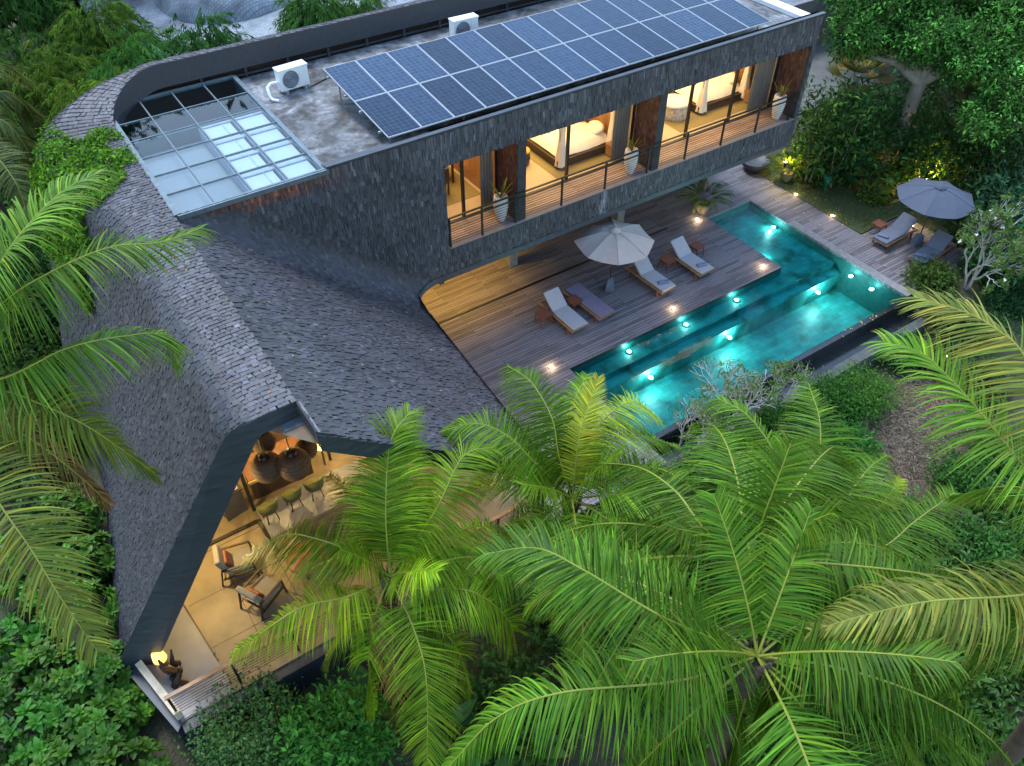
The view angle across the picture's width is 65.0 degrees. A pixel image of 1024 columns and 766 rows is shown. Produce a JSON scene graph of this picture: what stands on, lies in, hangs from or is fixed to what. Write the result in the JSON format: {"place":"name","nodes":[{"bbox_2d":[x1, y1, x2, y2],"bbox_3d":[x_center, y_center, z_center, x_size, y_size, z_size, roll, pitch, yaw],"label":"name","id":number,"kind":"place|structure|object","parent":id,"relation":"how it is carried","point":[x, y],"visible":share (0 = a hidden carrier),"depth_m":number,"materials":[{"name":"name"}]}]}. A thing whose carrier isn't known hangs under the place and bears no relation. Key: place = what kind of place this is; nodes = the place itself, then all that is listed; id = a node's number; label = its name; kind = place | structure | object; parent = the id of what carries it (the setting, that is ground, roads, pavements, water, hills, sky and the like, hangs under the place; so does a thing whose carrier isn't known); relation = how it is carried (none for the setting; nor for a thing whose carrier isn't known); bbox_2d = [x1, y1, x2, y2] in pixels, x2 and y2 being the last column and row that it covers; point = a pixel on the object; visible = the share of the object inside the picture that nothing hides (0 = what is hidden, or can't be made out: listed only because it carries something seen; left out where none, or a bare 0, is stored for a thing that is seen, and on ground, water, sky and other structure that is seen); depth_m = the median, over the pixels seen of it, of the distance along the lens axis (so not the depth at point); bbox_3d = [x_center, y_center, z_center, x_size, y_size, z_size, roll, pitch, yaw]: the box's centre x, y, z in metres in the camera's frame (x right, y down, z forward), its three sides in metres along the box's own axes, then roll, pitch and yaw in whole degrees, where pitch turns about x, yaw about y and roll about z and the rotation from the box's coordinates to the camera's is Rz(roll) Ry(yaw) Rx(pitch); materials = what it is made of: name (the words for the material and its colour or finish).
{"place":"outdoors","nodes":[
{"label":"outdoors","id":0,"kind":"place"},
{"bbox_2d":[0,9,1023,765],"bbox_3d":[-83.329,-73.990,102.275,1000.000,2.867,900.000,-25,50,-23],"label":"ground","id":1,"kind":"structure","parent":0,"point":[156,727],"depth_m":20.46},
{"bbox_2d":[0,63,48,267],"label":"coconut palm","id":2,"kind":"object","parent":1,"relation":"on","point":[22,105],"visible":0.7,"depth_m":24.81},
{"bbox_2d":[0,635,57,724],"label":"broadleaf shrub","id":3,"kind":"object","parent":1,"relation":"on","point":[9,666],"visible":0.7,"depth_m":18.61,"materials":[{"name":"green plant"}]},
{"bbox_2d":[0,578,58,658],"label":"broadleaf shrub","id":4,"kind":"object","parent":1,"relation":"on","point":[28,630],"visible":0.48,"depth_m":19.65,"materials":[{"name":"green plant"}]},
{"bbox_2d":[0,54,58,204],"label":"bamboo clump","id":5,"kind":"object","parent":1,"relation":"on","point":[5,82],"visible":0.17,"depth_m":30.23,"materials":[{"name":"green plant"}]},
{"bbox_2d":[0,277,61,397],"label":"leafy tree","id":6,"kind":"object","parent":1,"relation":"on","point":[30,354],"visible":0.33,"depth_m":24.52,"materials":[{"name":"green plant"}]},
{"bbox_2d":[0,249,61,352],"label":"leafy tree","id":7,"kind":"object","parent":1,"relation":"on","point":[53,320],"visible":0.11,"depth_m":24.73,"materials":[{"name":"green plant"}]},
{"bbox_2d":[0,448,80,519],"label":"broadleaf shrub","id":8,"kind":"object","parent":1,"relation":"on","point":[29,478],"visible":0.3,"depth_m":22.52,"materials":[{"name":"green plant"}]},
{"bbox_2d":[0,682,91,765],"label":"broadleaf shrub","id":9,"kind":"object","parent":1,"relation":"on","point":[56,711],"visible":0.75,"depth_m":17.70,"materials":[{"name":"green plant"}]},
{"bbox_2d":[0,0,99,81],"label":"bamboo clump","id":10,"kind":"object","parent":1,"relation":"on","point":[29,16],"visible":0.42,"depth_m":37.45,"materials":[{"name":"green plant"}]},
{"bbox_2d":[0,22,109,151],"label":"bamboo clump","id":11,"kind":"object","parent":1,"relation":"on","point":[18,57],"visible":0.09,"depth_m":32.45,"materials":[{"name":"green plant"}]},
{"bbox_2d":[7,631,103,724],"bbox_3d":[-10.649,6.894,19.047,2.208,1.830,2.378,-25,50,-23],"label":"broadleaf shrub","id":12,"kind":"object","parent":1,"relation":"on","point":[59,675],"visible":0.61,"depth_m":18.57,"materials":[{"name":"green plant"}]},
{"bbox_2d":[5,726,116,765],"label":"broadleaf shrub","id":13,"kind":"object","parent":1,"relation":"on","point":[61,753],"visible":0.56,"depth_m":17.10,"materials":[{"name":"green plant"}]},
{"bbox_2d":[0,37,128,163],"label":"bamboo clump","id":14,"kind":"object","parent":1,"relation":"on","point":[44,77],"visible":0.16,"depth_m":30.34,"materials":[{"name":"green plant"}]},
{"bbox_2d":[34,482,107,545],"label":"broadleaf shrub","id":15,"kind":"object","parent":1,"relation":"on","point":[88,510],"visible":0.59,"depth_m":21.93,"materials":[{"name":"green plant"}]},
{"bbox_2d":[39,578,119,646],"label":"broadleaf shrub","id":16,"kind":"object","parent":1,"relation":"on","point":[111,607],"visible":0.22,"depth_m":19.95,"materials":[{"name":"green plant"}]},
{"bbox_2d":[52,529,115,600],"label":"broadleaf shrub","id":17,"kind":"object","parent":1,"relation":"on","point":[105,561],"visible":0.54,"depth_m":20.85,"materials":[{"name":"green plant"}]},
{"bbox_2d":[39,688,148,765],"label":"broadleaf shrub","id":18,"kind":"object","parent":1,"relation":"on","point":[97,730],"visible":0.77,"depth_m":17.64,"materials":[{"name":"green plant"}]},
{"bbox_2d":[44,0,161,83],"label":"bamboo clump","id":19,"kind":"object","parent":1,"relation":"on","point":[116,16],"visible":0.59,"depth_m":33.95,"materials":[{"name":"green plant"}]},
{"bbox_2d":[74,638,135,708],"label":"broadleaf shrub","id":20,"kind":"object","parent":1,"relation":"on","point":[108,668],"visible":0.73,"depth_m":18.46,"materials":[{"name":"green plant"}]},
{"bbox_2d":[0,167,220,669],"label":"coconut palm","id":21,"kind":"object","parent":1,"relation":"on","point":[80,631],"visible":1,"depth_m":12.34,"materials":[{"name":"plant"}]},
{"bbox_2d":[90,734,170,765],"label":"broadleaf shrub","id":22,"kind":"object","parent":1,"relation":"on","point":[107,755],"visible":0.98,"depth_m":17.32,"materials":[{"name":"green plant"}]},
{"bbox_2d":[81,18,187,83],"bbox_3d":[-14.030,-11.331,32.198,5.421,7.000,5.232,19,48,18],"label":"bamboo clump","id":23,"kind":"object","parent":1,"relation":"on","point":[121,57],"visible":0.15,"depth_m":30.47,"materials":[{"name":"green plant"}]},
{"bbox_2d":[157,7,253,59],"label":"bamboo clump","id":24,"kind":"object","parent":1,"relation":"on","point":[224,37],"visible":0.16,"depth_m":31.73,"materials":[{"name":"green plant"}]},
{"bbox_2d":[174,653,311,765],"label":"shrub","id":25,"kind":"object","parent":1,"relation":"on","point":[253,734],"visible":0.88,"depth_m":17.75,"materials":[{"name":"green plant"}]},
{"bbox_2d":[269,0,355,32],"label":"bamboo clump","id":26,"kind":"object","parent":1,"relation":"on","point":[310,12],"visible":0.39,"depth_m":34.55,"materials":[{"name":"green plant"}]},
{"bbox_2d":[262,667,408,765],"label":"shrub","id":27,"kind":"object","parent":1,"relation":"on","point":[333,740],"visible":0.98,"depth_m":17.43,"materials":[{"name":"green plant"}]},
{"bbox_2d":[228,402,533,765],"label":"coconut palm","id":28,"kind":"object","parent":1,"relation":"on","point":[392,528],"visible":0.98,"depth_m":15.30,"materials":[{"name":"plant"}]},
{"bbox_2d":[36,0,825,749],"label":"house","id":29,"kind":"structure","parent":1,"relation":"on","point":[292,194],"depth_m":20.88,"materials":[{"name":"stone"}]},
{"bbox_2d":[27,120,146,315],"bbox_3d":[-11.150,-4.564,21.296,3.048,3.515,4.754,-25,50,-23],"label":"creeper","id":30,"kind":"object","parent":29,"relation":"on","point":[40,178],"visible":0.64,"depth_m":20.36,"materials":[{"name":"green plant"}]},
{"bbox_2d":[212,540,259,586],"bbox_3d":[-7.021,4.472,20.375,0.940,0.941,0.730,-16,47,-15],"label":"armchair","id":31,"kind":"object","parent":29,"relation":"on","point":[225,561],"visible":0.98,"depth_m":20.24,"materials":[{"name":"fabric"}]},
{"bbox_2d":[235,568,287,620],"bbox_3d":[-6.184,5.092,19.750,0.730,0.941,0.940,21,48,20],"label":"armchair","id":32,"kind":"object","parent":29,"relation":"on","point":[262,590],"visible":1,"depth_m":19.72,"materials":[{"name":"fabric"}]},
{"bbox_2d":[243,437,313,498],"bbox_3d":[-6.543,2.382,22.488,1.860,0.930,0.960,-25,50,-23],"label":"dining counter","id":33,"kind":"object","parent":29,"relation":"on","point":[259,489],"visible":0.33,"depth_m":22.31,"materials":[{"name":"brown wood"}]},
{"bbox_2d":[272,59,309,94],"bbox_3d":[-6.444,-8.959,23.583,0.940,0.720,0.400,-29,51,-26],"label":"air conditioner","id":34,"kind":"object","parent":29,"relation":"on","point":[291,75],"visible":1,"depth_m":23.42,"materials":[{"name":"white paint"}]},
{"bbox_2d":[276,435,310,481],"bbox_3d":[-5.050,0.663,17.419,0.787,3.869,0.787,-25,50,-23],"label":"pendant lamp","id":35,"kind":"object","parent":29,"relation":"hanging from","point":[293,463],"visible":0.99,"depth_m":18.33,"materials":[{"name":"wicker"}]},
{"bbox_2d":[327,26,758,141],"bbox_3d":[1.549,-10.269,24.892,14.250,0.737,3.140,-25,50,-23],"label":"panel rack","id":36,"kind":"object","parent":29,"relation":"on","point":[345,96],"visible":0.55,"depth_m":22.79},
{"bbox_2d":[323,60,386,101],"bbox_3d":[-4.430,-8.501,22.626,0.995,0.040,1.950,-25,56,-23],"label":"solar panel","id":37,"kind":"object","parent":36,"relation":"attached to","point":[354,80],"visible":1,"depth_m":22.59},
{"bbox_2d":[355,53,418,91],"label":"solar panel","id":38,"kind":"object","parent":36,"relation":"attached to","point":[386,72],"visible":1,"depth_m":23.00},
{"bbox_2d":[354,93,421,138],"bbox_3d":[-3.341,-7.207,21.613,0.995,0.040,1.950,-25,56,-23],"label":"solar panel","id":39,"kind":"object","parent":36,"relation":"attached to","point":[388,115],"visible":1,"depth_m":21.57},
{"bbox_2d":[386,45,448,82],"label":"solar panel","id":40,"kind":"object","parent":36,"relation":"attached to","point":[417,63],"visible":1,"depth_m":23.40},
{"bbox_2d":[387,84,454,127],"bbox_3d":[-2.501,-7.602,22.012,0.995,0.040,1.950,-25,56,-23],"label":"solar panel","id":41,"kind":"object","parent":36,"relation":"attached to","point":[420,105],"visible":1,"depth_m":21.97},
{"bbox_2d":[417,37,478,74],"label":"solar panel","id":42,"kind":"object","parent":36,"relation":"attached to","point":[447,55],"visible":1,"depth_m":23.79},
{"bbox_2d":[419,75,485,117],"bbox_3d":[-1.661,-7.997,22.410,0.995,0.040,1.950,-25,56,-23],"label":"solar panel","id":43,"kind":"object","parent":36,"relation":"attached to","point":[453,96],"visible":1,"depth_m":22.37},
{"bbox_2d":[446,30,507,66],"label":"solar panel","id":44,"kind":"object","parent":36,"relation":"attached to","point":[476,48],"visible":1,"depth_m":24.19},
{"bbox_2d":[450,67,516,108],"bbox_3d":[-0.822,-8.392,22.808,0.995,0.040,1.950,-25,56,-23],"label":"solar panel","id":45,"kind":"object","parent":36,"relation":"attached to","point":[483,87],"visible":1,"depth_m":22.77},
{"bbox_2d":[474,23,535,58],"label":"solar panel","id":46,"kind":"object","parent":36,"relation":"attached to","point":[504,40],"visible":1,"depth_m":24.59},
{"bbox_2d":[480,59,545,98],"bbox_3d":[0.018,-8.787,23.207,0.995,0.040,1.950,-25,56,-23],"label":"solar panel","id":47,"kind":"object","parent":36,"relation":"attached to","point":[513,79],"visible":1,"depth_m":23.17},
{"bbox_2d":[501,16,562,50],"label":"solar panel","id":48,"kind":"object","parent":36,"relation":"attached to","point":[531,33],"visible":1,"depth_m":24.99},
{"bbox_2d":[509,51,573,90],"bbox_3d":[0.858,-9.182,23.605,0.995,0.040,1.950,-25,56,-23],"label":"solar panel","id":49,"kind":"object","parent":36,"relation":"attached to","point":[541,70],"visible":1,"depth_m":23.57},
{"bbox_2d":[528,10,588,42],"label":"solar panel","id":50,"kind":"object","parent":36,"relation":"attached to","point":[558,26],"visible":1,"depth_m":25.39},
{"bbox_2d":[537,43,601,81],"bbox_3d":[1.698,-9.577,24.004,0.995,0.040,1.950,-25,56,-23],"label":"solar panel","id":51,"kind":"object","parent":36,"relation":"attached to","point":[569,62],"visible":1,"depth_m":23.96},
{"bbox_2d":[553,3,613,35],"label":"solar panel","id":52,"kind":"object","parent":36,"relation":"attached to","point":[584,20],"visible":1,"depth_m":25.79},
{"bbox_2d":[564,36,628,73],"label":"solar panel","id":53,"kind":"object","parent":36,"relation":"attached to","point":[596,54],"visible":1,"depth_m":24.36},
{"bbox_2d":[578,0,637,28],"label":"solar panel","id":54,"kind":"object","parent":36,"relation":"attached to","point":[610,14],"visible":1,"depth_m":26.17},
{"bbox_2d":[590,29,653,64],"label":"solar panel","id":55,"kind":"object","parent":36,"relation":"attached to","point":[622,47],"visible":1,"depth_m":24.77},
{"bbox_2d":[615,22,678,57],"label":"solar panel","id":56,"kind":"object","parent":36,"relation":"attached to","point":[651,42],"visible":1,"depth_m":25.16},
{"bbox_2d":[640,16,702,49],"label":"solar panel","id":57,"kind":"object","parent":36,"relation":"attached to","point":[673,33],"visible":1,"depth_m":25.56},
{"bbox_2d":[663,9,725,42],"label":"solar panel","id":58,"kind":"object","parent":36,"relation":"attached to","point":[695,26],"visible":1,"depth_m":25.96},
{"bbox_2d":[687,3,748,35],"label":"solar panel","id":59,"kind":"object","parent":36,"relation":"attached to","point":[720,20],"visible":1,"depth_m":26.36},
{"bbox_2d":[530,149,610,177],"bbox_3d":[1.694,-8.389,28.416,2.800,0.010,3.500,-25,50,-23],"label":"olive rug","id":60,"kind":"object","parent":29,"relation":"on","point":[572,168],"visible":0.07,"depth_m":27.48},
{"bbox_2d":[527,111,614,168],"bbox_3d":[1.945,-9.385,27.411,2.805,2.735,2.777,-25,50,-23],"label":"canopy bed","id":61,"kind":"object","parent":60,"relation":"on","point":[591,137],"visible":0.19,"depth_m":27.65,"materials":[{"name":"fabric"}]},
{"bbox_2d":[664,99,746,131],"bbox_3d":[6.682,-10.989,31.040,4.000,0.010,3.900,-25,50,-23],"label":"olive rug","id":62,"kind":"object","parent":29,"relation":"on","point":[696,120],"visible":0.21,"depth_m":29.96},
{"bbox_2d":[668,65,754,113],"bbox_3d":[7.350,-12.181,30.232,2.805,2.735,2.777,-25,50,-23],"label":"canopy bed","id":63,"kind":"object","parent":62,"relation":"on","point":[712,93],"visible":0.32,"depth_m":30.39,"materials":[{"name":"fabric"}]},
{"bbox_2d":[408,690,491,765],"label":"banana plant","id":64,"kind":"object","parent":1,"relation":"on","point":[466,718],"visible":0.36,"depth_m":18.19,"materials":[{"name":"green plant"}]},
{"bbox_2d":[79,0,886,70],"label":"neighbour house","id":65,"kind":"structure","parent":1,"relation":"on","point":[255,18],"depth_m":36.56,"materials":[{"name":"grey"}]},
{"bbox_2d":[0,425,1023,765],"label":"undergrowth","id":66,"kind":"object","parent":1,"relation":"on","point":[984,701],"visible":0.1,"depth_m":19.22,"materials":[{"name":"green plant"}]},
{"bbox_2d":[475,714,568,765],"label":"banana plant","id":67,"kind":"object","parent":1,"relation":"on","point":[503,761],"visible":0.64,"depth_m":17.76,"materials":[{"name":"green plant"}]},
{"bbox_2d":[440,363,691,675],"bbox_3d":[1.494,3.840,18.102,6.666,7.663,5.960,-25,50,-23],"label":"coconut palm","id":68,"kind":"object","parent":1,"relation":"on","point":[577,456],"visible":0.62,"depth_m":16.59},
{"bbox_2d":[374,164,968,628],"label":"deck","id":69,"kind":"structure","parent":1,"relation":"on","point":[490,338],"depth_m":29.21,"materials":[{"name":"wood"}]},
{"bbox_2d":[538,287,588,334],"bbox_3d":[1.754,-2.493,27.501,0.730,0.832,1.950,-26,50,-24],"label":"sun lounger","id":70,"kind":"object","parent":69,"relation":"on","point":[566,314],"visible":0.99,"depth_m":27.48,"materials":[{"name":"fabric"}]},
{"bbox_2d":[574,218,654,291],"bbox_3d":[3.502,-4.315,28.060,2.559,2.620,2.559,-17,47,-16],"label":"parasol","id":71,"kind":"object","parent":69,"relation":"on","point":[611,241],"visible":0.99,"depth_m":27.11,"materials":[{"name":"beige fabric"}]},
{"bbox_2d":[571,202,927,471],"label":"swimming pool","id":72,"kind":"structure","parent":69,"relation":"in","point":[786,312],"depth_m":28.55,"materials":[{"name":"liquid"}]},
{"bbox_2d":[788,220,910,296],"bbox_3d":[12.654,-4.780,30.365,0.338,0.026,5.600,-25,50,-23],"label":"pool coping","id":73,"kind":"object","parent":69,"relation":"on","point":[853,260],"visible":0.86,"depth_m":30.25,"materials":[{"name":"stone"}]},
{"bbox_2d":[897,177,975,247],"bbox_3d":[15.534,-6.249,30.010,2.632,2.620,2.633,-23,49,-22],"label":"parasol","id":74,"kind":"object","parent":69,"relation":"on","point":[940,199],"visible":0.99,"depth_m":29.07,"materials":[{"name":"grey fabric"}]},
{"bbox_2d":[441,466,1013,765],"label":"coconut palm","id":75,"kind":"object","parent":1,"relation":"on","point":[653,661],"visible":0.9,"depth_m":10.63,"materials":[{"name":"plant"}]},
{"bbox_2d":[686,356,777,430],"bbox_3d":[6.600,0.634,24.429,2.630,2.946,2.956,8,45,8],"label":"frangipani","id":76,"kind":"object","parent":1,"relation":"on","point":[725,386],"visible":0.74,"depth_m":23.61,"materials":[{"name":"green plant"}]},
{"bbox_2d":[712,358,816,416],"bbox_3d":[7.710,0.289,25.037,3.438,2.579,1.829,-15,47,-14],"label":"frangipani","id":77,"kind":"object","parent":1,"relation":"on","point":[798,377],"visible":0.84,"depth_m":24.40,"materials":[{"name":"green plant"}]},
{"bbox_2d":[521,422,1019,765],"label":"coconut palm","id":78,"kind":"object","parent":1,"relation":"on","point":[784,477],"visible":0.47,"depth_m":12.15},
{"bbox_2d":[748,393,806,441],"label":"kerb shrub","id":79,"kind":"object","parent":1,"relation":"on","point":[769,420],"visible":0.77,"depth_m":24.75,"materials":[{"name":"green plant"}]},
{"bbox_2d":[775,63,877,182],"bbox_3d":[12.720,-10.339,32.632,4.122,5.638,4.268,5,45,5],"label":"jungle shrub","id":80,"kind":"object","parent":1,"relation":"on","point":[810,128],"visible":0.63,"depth_m":31.81,"materials":[{"name":"green plant"}]},
{"bbox_2d":[704,382,970,761],"bbox_3d":[6.549,4.644,16.603,5.700,8.630,5.903,-3,45,-3],"label":"coconut palm","id":81,"kind":"object","parent":1,"relation":"on","point":[867,512],"visible":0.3,"depth_m":15.11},
{"bbox_2d":[799,375,879,436],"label":"garden bush","id":82,"kind":"object","parent":1,"relation":"on","point":[851,415],"visible":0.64,"depth_m":25.23,"materials":[{"name":"green plant"}]},
{"bbox_2d":[785,68,911,195],"bbox_3d":[13.273,-10.037,32.350,4.442,6.000,4.268,-1,45,-1],"label":"jungle shrub","id":83,"kind":"object","parent":1,"relation":"on","point":[856,139],"visible":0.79,"depth_m":31.86,"materials":[{"name":"green plant"}]},
{"bbox_2d":[812,415,885,472],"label":"garden bush","id":84,"kind":"object","parent":1,"relation":"on","point":[869,447],"visible":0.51,"depth_m":24.31,"materials":[{"name":"green plant"}]},
{"bbox_2d":[827,45,898,92],"bbox_3d":[14.366,-11.951,34.135,3.065,5.113,3.061,-25,50,-23],"label":"fan palm","id":85,"kind":"object","parent":1,"relation":"on","point":[845,63],"visible":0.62,"depth_m":33.01,"materials":[{"name":"green plant"}]},
{"bbox_2d":[832,360,914,427],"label":"garden bush","id":86,"kind":"object","parent":1,"relation":"on","point":[871,386],"visible":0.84,"depth_m":25.65,"materials":[{"name":"green plant"}]},
{"bbox_2d":[823,84,933,185],"bbox_3d":[15.045,-10.478,33.923,4.537,4.766,4.560,32,53,28],"label":"jungle shrub","id":87,"kind":"object","parent":1,"relation":"on","point":[892,117],"visible":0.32,"depth_m":32.80,"materials":[{"name":"green plant"}]},
{"bbox_2d":[797,369,1022,565],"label":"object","id":88,"kind":"structure","parent":1,"relation":"on","point":[912,453],"depth_m":25.30,"materials":[{"name":"brown plant"}]},
{"bbox_2d":[797,286,1023,765],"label":"coconut palm","id":89,"kind":"object","parent":1,"relation":"on","point":[1013,742],"visible":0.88,"depth_m":10.16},
{"bbox_2d":[814,0,1023,332],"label":"jungle","id":90,"kind":"object","parent":1,"relation":"on","point":[903,100],"visible":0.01,"depth_m":34.99,"materials":[{"name":"green plant"}]},
{"bbox_2d":[819,0,1023,169],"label":"jungle tree","id":91,"kind":"object","parent":1,"relation":"on","point":[923,53],"visible":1,"depth_m":29.80,"materials":[{"name":"green plant"}]},
{"bbox_2d":[899,253,962,296],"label":"garden bush","id":92,"kind":"object","parent":1,"relation":"on","point":[933,274],"visible":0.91,"depth_m":28.85,"materials":[{"name":"green plant"}]},
{"bbox_2d":[875,103,989,191],"bbox_3d":[17.055,-9.195,32.767,4.140,4.042,3.939,13,46,12],"label":"jungle shrub","id":93,"kind":"object","parent":1,"relation":"on","point":[938,156],"visible":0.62,"depth_m":32.35,"materials":[{"name":"green plant"}]},
{"bbox_2d":[892,78,999,184],"bbox_3d":[18.012,-10.292,33.641,4.359,5.409,4.606,11,46,11],"label":"jungle shrub","id":94,"kind":"object","parent":1,"relation":"on","point":[925,107],"visible":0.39,"depth_m":32.65,"materials":[{"name":"green plant"}]},
{"bbox_2d":[920,436,1005,517],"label":"garden bush","id":95,"kind":"object","parent":1,"relation":"on","point":[954,477],"visible":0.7,"depth_m":23.38,"materials":[{"name":"green plant"}]},
{"bbox_2d":[905,135,1023,221],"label":"jungle shrub","id":96,"kind":"object","parent":1,"relation":"on","point":[961,184],"visible":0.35,"depth_m":31.15,"materials":[{"name":"green plant"}]},
{"bbox_2d":[935,158,1023,253],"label":"jungle shrub","id":97,"kind":"object","parent":1,"relation":"on","point":[990,194],"visible":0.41,"depth_m":29.62,"materials":[{"name":"green plant"}]},
{"bbox_2d":[939,511,1023,587],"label":"garden bush","id":98,"kind":"object","parent":1,"relation":"on","point":[979,550],"visible":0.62,"depth_m":21.57,"materials":[{"name":"green plant"}]},
{"bbox_2d":[943,117,1023,202],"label":"jungle shrub","id":99,"kind":"object","parent":1,"relation":"on","point":[976,157],"visible":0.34,"depth_m":31.23,"materials":[{"name":"green plant"}]},
{"bbox_2d":[956,192,1023,294],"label":"frangipani","id":100,"kind":"object","parent":1,"relation":"on","point":[1004,240],"visible":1,"depth_m":27.00,"materials":[{"name":"green plant"}]},
{"bbox_2d":[959,205,1023,296],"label":"jungle shrub","id":101,"kind":"object","parent":1,"relation":"on","point":[990,268],"visible":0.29,"depth_m":28.44,"materials":[{"name":"green plant"}]},
{"bbox_2d":[975,275,1023,319],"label":"garden bush","id":102,"kind":"object","parent":1,"relation":"on","point":[1010,301],"visible":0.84,"depth_m":28.13,"materials":[{"name":"green plant"}]},
{"bbox_2d":[756,153,904,233],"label":"lawn","id":103,"kind":"structure","parent":0,"point":[897,207],"depth_m":33.19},
{"bbox_2d":[798,16,964,114],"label":"path","id":104,"kind":"structure","parent":0,"point":[819,68],"depth_m":41.63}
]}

